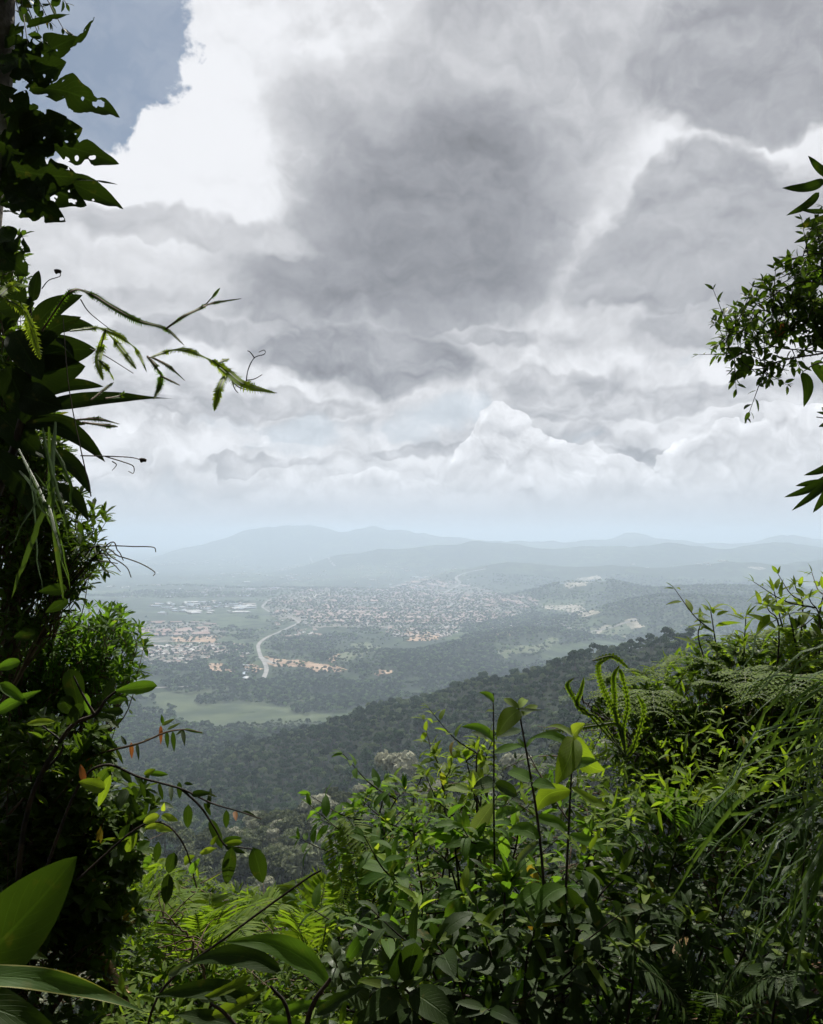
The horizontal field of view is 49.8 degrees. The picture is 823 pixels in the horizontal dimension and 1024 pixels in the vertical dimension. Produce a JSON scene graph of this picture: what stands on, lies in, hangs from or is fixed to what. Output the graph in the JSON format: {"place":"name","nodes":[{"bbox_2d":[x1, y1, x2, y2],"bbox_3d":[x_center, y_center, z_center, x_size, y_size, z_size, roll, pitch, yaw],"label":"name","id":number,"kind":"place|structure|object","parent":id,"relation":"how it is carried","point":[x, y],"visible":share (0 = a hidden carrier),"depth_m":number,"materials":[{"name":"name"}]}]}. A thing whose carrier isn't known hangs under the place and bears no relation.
{"place":"outdoors","nodes":[
{"label":"outdoors","id":0,"kind":"place"},
{"bbox_2d":[135,621,226,641],"bbox_3d":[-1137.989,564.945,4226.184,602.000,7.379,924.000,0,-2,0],"label":"town ground","id":1,"kind":"structure","parent":0,"point":[162,638],"depth_m":4255.98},
{"bbox_2d":[144,642,228,663],"bbox_3d":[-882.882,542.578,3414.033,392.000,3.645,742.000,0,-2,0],"label":"town ground","id":2,"kind":"structure","parent":0,"point":[177,655],"depth_m":3361.44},
{"bbox_2d":[122,684,338,745],"bbox_3d":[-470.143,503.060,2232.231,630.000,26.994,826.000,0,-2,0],"label":"field","id":3,"kind":"structure","parent":0,"point":[190,709],"depth_m":2292.98,"materials":[{"name":"plant"}]},
{"bbox_2d":[256,590,327,677],"bbox_3d":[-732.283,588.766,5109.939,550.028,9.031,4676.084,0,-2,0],"label":"road","id":4,"kind":"structure","parent":0,"point":[266,668],"depth_m":3699.98,"materials":[{"name":"asphalt"}]},
{"bbox_2d":[339,642,380,661],"bbox_3d":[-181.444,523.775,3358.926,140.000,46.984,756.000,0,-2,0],"label":"field","id":5,"kind":"structure","parent":0,"point":[344,655],"depth_m":3111.43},
{"bbox_2d":[261,580,542,628],"bbox_3d":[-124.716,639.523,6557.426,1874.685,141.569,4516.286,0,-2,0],"label":"town ground","id":6,"kind":"structure","parent":0,"point":[470,591],"depth_m":5739.08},
{"bbox_2d":[2,525,822,1023],"bbox_3d":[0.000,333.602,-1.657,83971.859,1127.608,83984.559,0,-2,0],"label":"ground","id":7,"kind":"structure","parent":0,"point":[624,555],"depth_m":8126.41,"materials":[{"name":"plant"}]},
{"bbox_2d":[0,0,73,227],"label":"tree","id":8,"kind":"object","parent":7,"relation":"on","point":[7,13],"visible":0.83,"depth_m":2.32,"materials":[{"name":"green plant"}]},
{"bbox_2d":[12,421,73,603],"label":"hanging grass","id":9,"kind":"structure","parent":8,"relation":"hanging from","point":[51,485],"depth_m":2.13,"materials":[{"name":"plant"}]},
{"bbox_2d":[0,14,122,275],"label":"climbing plant","id":10,"kind":"object","parent":8,"relation":"attached to","point":[32,182],"visible":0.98,"depth_m":2.24,"materials":[{"name":"green plant"}]},
{"bbox_2d":[0,269,275,496],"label":"climbing fern","id":11,"kind":"object","parent":8,"relation":"attached to","point":[29,326],"visible":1,"depth_m":2.11,"materials":[{"name":"green plant"}]},
{"bbox_2d":[0,226,120,730],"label":"shrub","id":12,"kind":"object","parent":7,"relation":"on","point":[15,619],"visible":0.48,"depth_m":2.67,"materials":[{"name":"green plant"}]},
{"bbox_2d":[41,541,155,619],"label":"grass stems","id":13,"kind":"object","parent":12,"relation":"attached to","point":[77,575],"visible":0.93,"depth_m":2.60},
{"bbox_2d":[0,856,147,1023],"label":"broadleaf plant","id":14,"kind":"object","parent":7,"relation":"on","point":[31,904],"visible":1,"depth_m":1.14,"materials":[{"name":"green plant"}]},
{"bbox_2d":[0,599,153,793],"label":"shrub","id":15,"kind":"object","parent":7,"relation":"on","point":[95,665],"visible":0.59,"depth_m":2.88,"materials":[{"name":"green plant"}]},
{"bbox_2d":[0,271,171,519],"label":"broadleaf plant","id":16,"kind":"object","parent":7,"relation":"on","point":[32,401],"visible":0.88,"depth_m":2.46,"materials":[{"name":"green plant"}]},
{"bbox_2d":[0,707,173,1009],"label":"shrub","id":17,"kind":"object","parent":7,"relation":"on","point":[91,833],"visible":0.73,"depth_m":2.31,"materials":[{"name":"green plant"}]},
{"bbox_2d":[0,583,156,881],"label":"leafy branch","id":18,"kind":"object","parent":17,"relation":"attached to","point":[74,703],"visible":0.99,"depth_m":2.19,"materials":[{"name":"green plant"}]},
{"bbox_2d":[7,714,202,817],"bbox_3d":[-0.808,0.669,2.349,0.517,0.269,0.098,0,-2,0],"label":"drooping twig","id":19,"kind":"object","parent":17,"relation":"attached to","point":[110,743],"visible":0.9,"depth_m":2.33,"materials":[{"name":"green plant"}]},
{"bbox_2d":[145,820,184,851],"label":"rainforest tree","id":20,"kind":"object","parent":7,"relation":"on","point":[176,826],"visible":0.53,"depth_m":458.17,"materials":[{"name":"grey plant"}]},
{"bbox_2d":[165,828,195,858],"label":"rainforest tree","id":21,"kind":"object","parent":7,"relation":"on","point":[186,838],"visible":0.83,"depth_m":446.30,"materials":[{"name":"grey plant"}]},
{"bbox_2d":[177,841,198,859],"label":"rainforest tree","id":22,"kind":"object","parent":7,"relation":"on","point":[188,846],"visible":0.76,"depth_m":430.39,"materials":[{"name":"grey plant"}]},
{"bbox_2d":[178,815,199,828],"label":"hillside tree","id":23,"kind":"object","parent":7,"relation":"on","point":[194,820],"visible":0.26,"depth_m":826.60,"materials":[{"name":"green plant"}]},
{"bbox_2d":[171,636,216,642],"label":"bare earth","id":24,"kind":"structure","parent":7,"relation":"attached to","point":[204,639],"depth_m":3856.74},
{"bbox_2d":[194,832,209,848],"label":"rainforest tree","id":25,"kind":"object","parent":7,"relation":"on","point":[202,838],"visible":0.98,"depth_m":432.87,"materials":[{"name":"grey plant"}]},
{"bbox_2d":[192,852,213,866],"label":"rainforest tree","id":26,"kind":"object","parent":7,"relation":"on","point":[206,859],"visible":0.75,"depth_m":397.99,"materials":[{"name":"grey plant"}]},
{"bbox_2d":[104,556,311,597],"bbox_3d":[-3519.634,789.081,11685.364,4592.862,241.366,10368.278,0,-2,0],"label":"distant sheds","id":27,"kind":"object","parent":7,"relation":"on","point":[204,561],"visible":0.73,"depth_m":13816.41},
{"bbox_2d":[203,826,229,843],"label":"rainforest tree","id":28,"kind":"object","parent":7,"relation":"on","point":[223,831],"visible":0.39,"depth_m":443.81,"materials":[{"name":"grey plant"}]},
{"bbox_2d":[212,849,223,869],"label":"rainforest tree","id":29,"kind":"object","parent":7,"relation":"on","point":[217,854],"visible":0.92,"depth_m":403.06,"materials":[{"name":"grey plant"}]},
{"bbox_2d":[207,663,230,671],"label":"bare earth","id":30,"kind":"structure","parent":7,"relation":"attached to","point":[212,665],"depth_m":3063.97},
{"bbox_2d":[233,795,252,815],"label":"hillside tree","id":31,"kind":"object","parent":7,"relation":"on","point":[246,799],"visible":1,"depth_m":900.18,"materials":[{"name":"green plant"}]},
{"bbox_2d":[238,828,259,847],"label":"rainforest tree","id":32,"kind":"object","parent":7,"relation":"on","point":[248,838],"visible":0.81,"depth_m":399.87,"materials":[{"name":"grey plant"}]},
{"bbox_2d":[242,810,260,829],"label":"rainforest tree","id":33,"kind":"object","parent":7,"relation":"on","point":[254,812],"visible":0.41,"depth_m":473.69,"materials":[{"name":"grey plant"}]},
{"bbox_2d":[247,819,262,828],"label":"rainforest tree","id":34,"kind":"object","parent":7,"relation":"on","point":[253,824],"visible":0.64,"depth_m":457.59,"materials":[{"name":"grey plant"}]},
{"bbox_2d":[247,841,262,850],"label":"rainforest tree","id":35,"kind":"object","parent":7,"relation":"on","point":[257,845],"visible":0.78,"depth_m":398.17,"materials":[{"name":"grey plant"}]},
{"bbox_2d":[255,825,269,847],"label":"rainforest tree","id":36,"kind":"object","parent":7,"relation":"on","point":[260,830],"visible":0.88,"depth_m":414.87,"materials":[{"name":"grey plant"}]},
{"bbox_2d":[256,810,271,825],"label":"rainforest tree","id":37,"kind":"object","parent":7,"relation":"on","point":[265,816],"visible":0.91,"depth_m":446.01,"materials":[{"name":"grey plant"}]},
{"bbox_2d":[258,802,270,810],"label":"hillside tree","id":38,"kind":"object","parent":7,"relation":"on","point":[264,806],"visible":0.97,"depth_m":865.27,"materials":[{"name":"green plant"}]},
{"bbox_2d":[264,828,279,840],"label":"rainforest tree","id":39,"kind":"object","parent":7,"relation":"on","point":[270,833],"visible":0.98,"depth_m":411.38,"materials":[{"name":"grey plant"}]},
{"bbox_2d":[268,809,291,834],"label":"rainforest tree","id":40,"kind":"object","parent":7,"relation":"on","point":[277,815],"visible":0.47,"depth_m":452.56,"materials":[{"name":"grey plant"}]},
{"bbox_2d":[273,819,290,832],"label":"rainforest tree","id":41,"kind":"object","parent":7,"relation":"on","point":[280,824],"visible":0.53,"depth_m":423.14,"materials":[{"name":"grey plant"}]},
{"bbox_2d":[278,833,298,846],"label":"rainforest tree","id":42,"kind":"object","parent":7,"relation":"on","point":[284,839],"visible":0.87,"depth_m":393.88,"materials":[{"name":"grey plant"}]},
{"bbox_2d":[277,827,303,845],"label":"rainforest tree","id":43,"kind":"object","parent":7,"relation":"on","point":[293,831],"visible":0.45,"depth_m":405.69,"materials":[{"name":"grey plant"}]},
{"bbox_2d":[287,813,311,845],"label":"rainforest tree","id":44,"kind":"object","parent":7,"relation":"on","point":[297,820],"visible":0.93,"depth_m":417.16,"materials":[{"name":"grey plant"}]},
{"bbox_2d":[264,656,346,671],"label":"bare earth","id":45,"kind":"structure","parent":7,"relation":"attached to","point":[309,664],"depth_m":3012.30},
{"bbox_2d":[298,800,321,813],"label":"rainforest tree","id":46,"kind":"object","parent":7,"relation":"on","point":[304,806],"visible":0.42,"depth_m":461.98,"materials":[{"name":"grey plant"}]},
{"bbox_2d":[301,793,331,804],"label":"rainforest tree","id":47,"kind":"object","parent":7,"relation":"on","point":[319,796],"visible":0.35,"depth_m":469.58,"materials":[{"name":"grey plant"}]},
{"bbox_2d":[322,787,340,796],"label":"rainforest tree","id":48,"kind":"object","parent":7,"relation":"on","point":[330,790],"visible":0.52,"depth_m":477.76,"materials":[{"name":"grey plant"}]},
{"bbox_2d":[135,579,538,636],"bbox_3d":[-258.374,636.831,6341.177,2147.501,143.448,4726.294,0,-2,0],"label":"distant rooftops","id":49,"kind":"object","parent":7,"relation":"on","point":[529,599],"visible":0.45,"depth_m":6287.40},
{"bbox_2d":[331,792,347,803],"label":"rainforest tree","id":50,"kind":"object","parent":7,"relation":"on","point":[336,797],"visible":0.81,"depth_m":445.67,"materials":[{"name":"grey plant"}]},
{"bbox_2d":[138,560,544,655],"bbox_3d":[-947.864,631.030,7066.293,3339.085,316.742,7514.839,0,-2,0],"label":"distant rooftops","id":51,"kind":"object","parent":7,"relation":"on","point":[392,627],"visible":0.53,"depth_m":7984.83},
{"bbox_2d":[343,767,357,786],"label":"hillside tree","id":52,"kind":"object","parent":7,"relation":"on","point":[348,770],"visible":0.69,"depth_m":867.39,"materials":[{"name":"green plant"}]},
{"bbox_2d":[361,750,373,762],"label":"hillside tree","id":53,"kind":"object","parent":7,"relation":"on","point":[367,754],"visible":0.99,"depth_m":902.72,"materials":[{"name":"green plant"}]},
{"bbox_2d":[292,912,445,1023],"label":"shrub","id":54,"kind":"object","parent":7,"relation":"on","point":[343,975],"visible":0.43,"depth_m":2.03,"materials":[{"name":"green plant"}]},
{"bbox_2d":[286,749,453,1013],"bbox_3d":[-0.121,1.318,2.719,0.533,1.215,0.622,0,-2,0],"label":"shrub","id":55,"kind":"object","parent":7,"relation":"on","point":[385,819],"visible":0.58,"depth_m":2.69,"materials":[{"name":"green plant"}]},
{"bbox_2d":[322,812,389,915],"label":"fern","id":56,"kind":"object","parent":55,"relation":"hanging from","point":[341,836],"visible":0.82,"depth_m":2.52,"materials":[{"name":"green plant"}]},
{"bbox_2d":[373,733,385,742],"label":"hillside tree","id":57,"kind":"object","parent":7,"relation":"on","point":[379,737],"visible":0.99,"depth_m":951.78,"materials":[{"name":"green plant"}]},
{"bbox_2d":[382,797,405,809],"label":"rainforest tree","id":58,"kind":"object","parent":7,"relation":"on","point":[399,802],"visible":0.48,"depth_m":422.09,"materials":[{"name":"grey plant"}]},
{"bbox_2d":[374,749,417,795],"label":"rainforest tree","id":59,"kind":"object","parent":7,"relation":"on","point":[382,759],"visible":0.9,"depth_m":448.65,"materials":[{"name":"grey plant"}]},
{"bbox_2d":[393,731,405,744],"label":"hillside tree","id":60,"kind":"object","parent":7,"relation":"on","point":[399,734],"visible":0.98,"depth_m":946.47,"materials":[{"name":"green plant"}]},
{"bbox_2d":[0,620,822,1023],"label":"undergrowth","id":61,"kind":"object","parent":7,"relation":"on","point":[134,974],"visible":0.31,"depth_m":2.62,"materials":[{"name":"green plant"}]},
{"bbox_2d":[91,929,131,1001],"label":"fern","id":62,"kind":"object","parent":61,"relation":"on","point":[111,970],"visible":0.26,"depth_m":2.42,"materials":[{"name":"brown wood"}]},
{"bbox_2d":[100,862,206,936],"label":"fern","id":63,"kind":"object","parent":61,"relation":"on","point":[158,882],"visible":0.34,"depth_m":2.72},
{"bbox_2d":[45,763,266,904],"bbox_3d":[-0.602,0.745,2.081,0.536,0.323,0.152,0,-2,0],"label":"arching vine","id":64,"kind":"object","parent":61,"relation":"on","point":[257,863],"visible":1,"depth_m":2.08,"materials":[{"name":"green plant"}]},
{"bbox_2d":[128,890,221,978],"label":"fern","id":65,"kind":"object","parent":61,"relation":"in","point":[192,948],"visible":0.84,"depth_m":2.27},
{"bbox_2d":[138,882,282,975],"bbox_3d":[-0.591,1.320,2.671,0.453,0.407,0.632,0,-2,0],"label":"fern","id":66,"kind":"object","parent":61,"relation":"on","point":[217,930],"visible":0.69,"depth_m":2.71,"materials":[{"name":"plant"}]},
{"bbox_2d":[147,870,320,1023],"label":"stalk","id":67,"kind":"object","parent":61,"relation":"on","point":[223,939],"visible":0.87,"depth_m":1.87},
{"bbox_2d":[153,934,367,1023],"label":"serrated leaf plant","id":68,"kind":"object","parent":61,"relation":"on","point":[247,952],"visible":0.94,"depth_m":1.75,"materials":[{"name":"plant"}]},
{"bbox_2d":[255,865,375,985],"bbox_3d":[-0.299,1.405,2.893,0.622,0.449,0.427,-2,-2,45],"label":"fern","id":69,"kind":"object","parent":61,"relation":"on","point":[311,922],"visible":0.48,"depth_m":3.06,"materials":[{"name":"plant"}]},
{"bbox_2d":[543,653,646,756],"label":"climbing fern","id":70,"kind":"object","parent":61,"relation":"on","point":[612,705],"visible":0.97,"depth_m":2.49,"materials":[{"name":"plant"}]},
{"bbox_2d":[561,687,639,761],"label":"bare twig","id":71,"kind":"object","parent":61,"relation":"on","point":[613,733],"visible":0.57,"depth_m":2.58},
{"bbox_2d":[583,655,698,759],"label":"fern","id":72,"kind":"object","parent":61,"relation":"on","point":[633,697],"visible":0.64,"depth_m":3.01,"materials":[{"name":"plant"}]},
{"bbox_2d":[610,782,747,865],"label":"fern","id":73,"kind":"object","parent":61,"relation":"on","point":[713,820],"visible":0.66,"depth_m":2.40,"materials":[{"name":"green plant"}]},
{"bbox_2d":[590,610,822,909],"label":"thicket","id":74,"kind":"object","parent":61,"relation":"on","point":[661,722],"visible":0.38,"depth_m":2.99,"materials":[{"name":"green plant"}]},
{"bbox_2d":[619,936,799,1023],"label":"fern","id":75,"kind":"object","parent":61,"relation":"on","point":[680,993],"visible":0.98,"depth_m":1.90,"materials":[{"name":"green plant"}]},
{"bbox_2d":[691,774,746,809],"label":"fern","id":76,"kind":"object","parent":61,"relation":"on","point":[735,787],"visible":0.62,"depth_m":2.18,"materials":[{"name":"green plant"}]},
{"bbox_2d":[677,628,806,715],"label":"fern","id":77,"kind":"object","parent":61,"relation":"on","point":[766,635],"visible":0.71,"depth_m":2.95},
{"bbox_2d":[664,612,822,999],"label":"tall grass","id":78,"kind":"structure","parent":61,"relation":"on","point":[810,876],"depth_m":1.96,"materials":[{"name":"plant"}]},
{"bbox_2d":[727,625,822,739],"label":"fern","id":79,"kind":"object","parent":61,"relation":"on","point":[787,633],"visible":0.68,"depth_m":2.74,"materials":[{"name":"plant"}]},
{"bbox_2d":[0,573,822,748],"bbox_3d":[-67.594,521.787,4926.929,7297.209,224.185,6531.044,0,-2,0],"label":"woodland","id":80,"kind":"object","parent":7,"relation":"on","point":[131,726],"visible":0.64,"depth_m":3638.15,"materials":[{"name":"plant"}]},
{"bbox_2d":[12,760,822,1023],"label":"forest","id":81,"kind":"object","parent":7,"relation":"on","point":[289,860],"visible":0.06,"depth_m":355.46,"materials":[{"name":"plant"}]},
{"bbox_2d":[404,632,438,640],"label":"bare earth","id":82,"kind":"structure","parent":7,"relation":"attached to","point":[416,638],"depth_m":3832.37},
{"bbox_2d":[412,771,432,786],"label":"rainforest tree","id":83,"kind":"object","parent":7,"relation":"on","point":[422,779],"visible":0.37,"depth_m":429.61,"materials":[{"name":"grey plant"}]},
{"bbox_2d":[101,632,822,857],"bbox_3d":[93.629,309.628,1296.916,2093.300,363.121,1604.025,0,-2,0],"label":"forest","id":84,"kind":"object","parent":7,"relation":"on","point":[243,749],"visible":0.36,"depth_m":1059.43,"materials":[{"name":"plant"}]},
{"bbox_2d":[398,703,538,981],"bbox_3d":[0.201,1.302,2.942,0.543,1.324,0.720,0,-2,0],"label":"shrub","id":85,"kind":"object","parent":7,"relation":"on","point":[472,778],"visible":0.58,"depth_m":3.01,"materials":[{"name":"green plant"}]},
{"bbox_2d":[461,691,527,942],"bbox_3d":[0.212,1.131,2.229,0.185,1.381,0.180,0,-2,0],"label":"tall stemmed plant","id":86,"kind":"object","parent":7,"relation":"on","point":[484,814],"visible":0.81,"depth_m":2.23,"materials":[{"name":"green plant"}]},
{"bbox_2d":[482,737,506,749],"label":"hillside tree","id":87,"kind":"object","parent":7,"relation":"on","point":[496,744],"visible":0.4,"depth_m":711.48,"materials":[{"name":"green plant"}]},
{"bbox_2d":[341,738,648,1023],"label":"shrub","id":88,"kind":"object","parent":7,"relation":"on","point":[384,869],"visible":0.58,"depth_m":2.22,"materials":[{"name":"green plant"}]},
{"bbox_2d":[484,764,513,794],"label":"rainforest tree","id":89,"kind":"object","parent":7,"relation":"on","point":[504,774],"visible":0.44,"depth_m":416.27,"materials":[{"name":"grey plant"}]},
{"bbox_2d":[499,752,533,794],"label":"rainforest tree","id":90,"kind":"object","parent":7,"relation":"on","point":[507,760],"visible":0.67,"depth_m":418.65,"materials":[{"name":"grey plant"}]},
{"bbox_2d":[355,847,684,1023],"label":"shrub","id":91,"kind":"object","parent":7,"relation":"on","point":[575,972],"visible":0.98,"depth_m":1.85,"materials":[{"name":"green plant"}]},
{"bbox_2d":[496,697,555,1000],"bbox_3d":[0.246,1.106,1.980,0.127,1.369,0.180,0,-2,0],"label":"tall stemmed plant","id":92,"kind":"object","parent":7,"relation":"on","point":[509,718],"visible":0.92,"depth_m":1.98,"materials":[{"name":"green plant"}]},
{"bbox_2d":[548,741,566,778],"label":"rainforest tree","id":93,"kind":"object","parent":7,"relation":"on","point":[554,747],"visible":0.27,"depth_m":444.64,"materials":[{"name":"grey plant"}]},
{"bbox_2d":[558,695,575,709],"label":"hillside tree","id":94,"kind":"object","parent":7,"relation":"on","point":[566,700],"visible":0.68,"depth_m":777.10,"materials":[{"name":"green plant"}]},
{"bbox_2d":[528,722,611,1023],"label":"tall stemmed plant","id":95,"kind":"object","parent":7,"relation":"on","point":[574,753],"visible":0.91,"depth_m":1.98,"materials":[{"name":"green plant"}]},
{"bbox_2d":[542,603,599,616],"bbox_3d":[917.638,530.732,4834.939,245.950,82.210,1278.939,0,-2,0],"label":"bare earth","id":96,"kind":"structure","parent":7,"relation":"attached to","point":[592,612],"depth_m":5227.11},
{"bbox_2d":[566,650,581,670],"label":"hillside tree","id":97,"kind":"object","parent":7,"relation":"on","point":[573,655],"visible":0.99,"depth_m":945.41,"materials":[{"name":"green plant"}]},
{"bbox_2d":[564,575,601,587],"bbox_3d":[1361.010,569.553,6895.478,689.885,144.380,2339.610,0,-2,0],"label":"bare earth","id":98,"kind":"structure","parent":7,"relation":"attached to","point":[583,579],"depth_m":6038.34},
{"bbox_2d":[582,773,602,794],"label":"rainforest tree","id":99,"kind":"object","parent":7,"relation":"on","point":[592,783],"visible":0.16,"depth_m":393.04,"materials":[{"name":"grey plant"}]},
{"bbox_2d":[595,738,621,775],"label":"rainforest tree","id":100,"kind":"object","parent":7,"relation":"on","point":[602,742],"visible":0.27,"depth_m":408.87,"materials":[{"name":"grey plant"}]},
{"bbox_2d":[624,618,644,628],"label":"bare earth","id":101,"kind":"structure","parent":7,"relation":"attached to","point":[633,624],"depth_m":3979.15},
{"bbox_2d":[545,797,822,1023],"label":"shrub","id":102,"kind":"object","parent":7,"relation":"on","point":[701,910],"visible":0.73,"depth_m":2.12,"materials":[{"name":"green plant"}]},
{"bbox_2d":[666,565,822,1013],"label":"shrub","id":103,"kind":"object","parent":7,"relation":"on","point":[776,608],"visible":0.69,"depth_m":2.93,"materials":[{"name":"green plant"}]},
{"bbox_2d":[692,156,822,511],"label":"tree","id":104,"kind":"object","parent":7,"relation":"on","point":[802,296],"visible":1,"depth_m":2.70,"materials":[{"name":"green plant"}]},
{"bbox_2d":[2,0,822,546],"label":"sky","id":105,"kind":"structure","parent":0,"point":[470,249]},
{"bbox_2d":[498,637,558,657],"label":"field","id":106,"kind":"structure","parent":0,"point":[505,652],"depth_m":3274.68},
{"bbox_2d":[569,622,629,635],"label":"field","id":107,"kind":"structure","parent":0,"point":[617,628],"depth_m":3952.57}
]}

